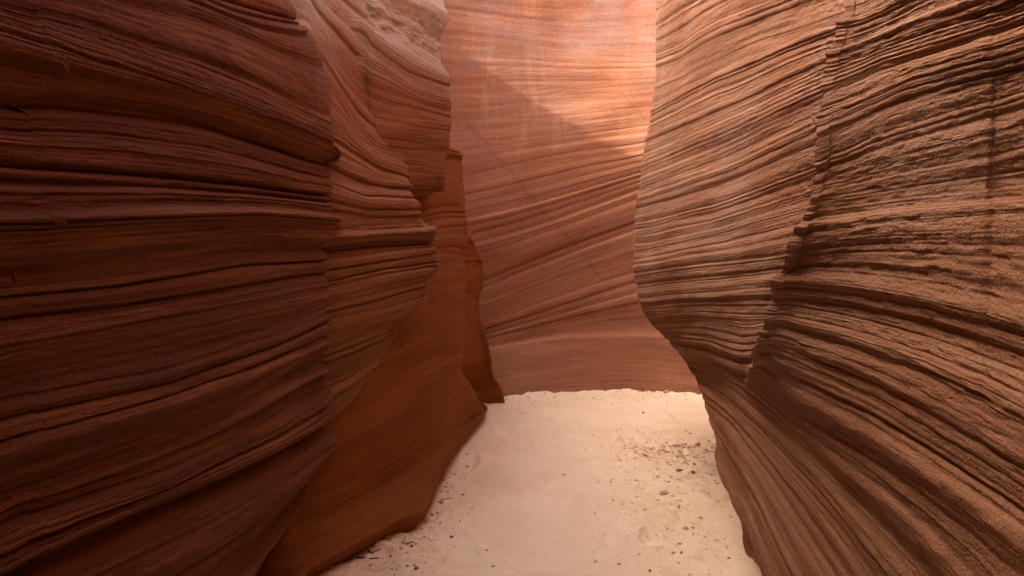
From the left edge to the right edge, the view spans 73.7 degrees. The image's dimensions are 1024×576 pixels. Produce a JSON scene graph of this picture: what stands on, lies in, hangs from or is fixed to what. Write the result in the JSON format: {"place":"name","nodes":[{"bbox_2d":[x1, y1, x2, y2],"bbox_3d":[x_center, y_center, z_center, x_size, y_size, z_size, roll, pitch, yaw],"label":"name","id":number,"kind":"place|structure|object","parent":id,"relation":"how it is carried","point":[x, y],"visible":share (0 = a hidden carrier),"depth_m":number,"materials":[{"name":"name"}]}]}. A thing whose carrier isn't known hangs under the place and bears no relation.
{"place":"outdoors","nodes":[
{"label":"outdoors","id":0,"kind":"place"},
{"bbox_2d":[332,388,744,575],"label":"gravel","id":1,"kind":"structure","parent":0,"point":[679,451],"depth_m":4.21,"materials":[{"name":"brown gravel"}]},
{"bbox_2d":[316,388,761,575],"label":"sand floor","id":2,"kind":"structure","parent":0,"point":[522,457],"depth_m":3.70,"materials":[{"name":"beige sand"}]},
{"bbox_2d":[0,0,343,575],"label":"rock wall","id":3,"kind":"structure","parent":2,"relation":"on","point":[169,220],"depth_m":1.45,"materials":[{"name":"stone"}]},
{"bbox_2d":[290,0,438,425],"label":"rock wall","id":4,"kind":"structure","parent":2,"relation":"on","point":[382,258],"depth_m":3.18,"materials":[{"name":"stone"}]},
{"bbox_2d":[257,144,487,575],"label":"rock wall","id":5,"kind":"structure","parent":2,"relation":"on","point":[403,423],"depth_m":3.58,"materials":[{"name":"stone"}]},
{"bbox_2d":[347,0,451,196],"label":"rock wall","id":6,"kind":"structure","parent":5,"relation":"on","point":[405,76],"depth_m":3.59,"materials":[{"name":"stone"}]},
{"bbox_2d":[460,230,504,403],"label":"rock wall","id":7,"kind":"structure","parent":2,"relation":"on","point":[476,367],"depth_m":5.47,"materials":[{"name":"stone"}]},
{"bbox_2d":[439,0,701,395],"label":"rock wall","id":8,"kind":"structure","parent":2,"relation":"on","point":[551,103],"depth_m":6.25,"materials":[{"name":"stone"}]},
{"bbox_2d":[659,490,668,494],"bbox_3d":[0.844,1.137,3.784,0.058,0.022,0.045,-3,6,-31],"label":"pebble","id":9,"kind":"object","parent":2,"relation":"on","point":[664,492],"visible":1,"depth_m":3.77,"materials":[{"name":"brown stone"}]},
{"bbox_2d":[633,0,1023,575],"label":"rock wall","id":10,"kind":"structure","parent":2,"relation":"on","point":[828,262],"depth_m":1.52,"materials":[{"name":"stone"}]}
]}

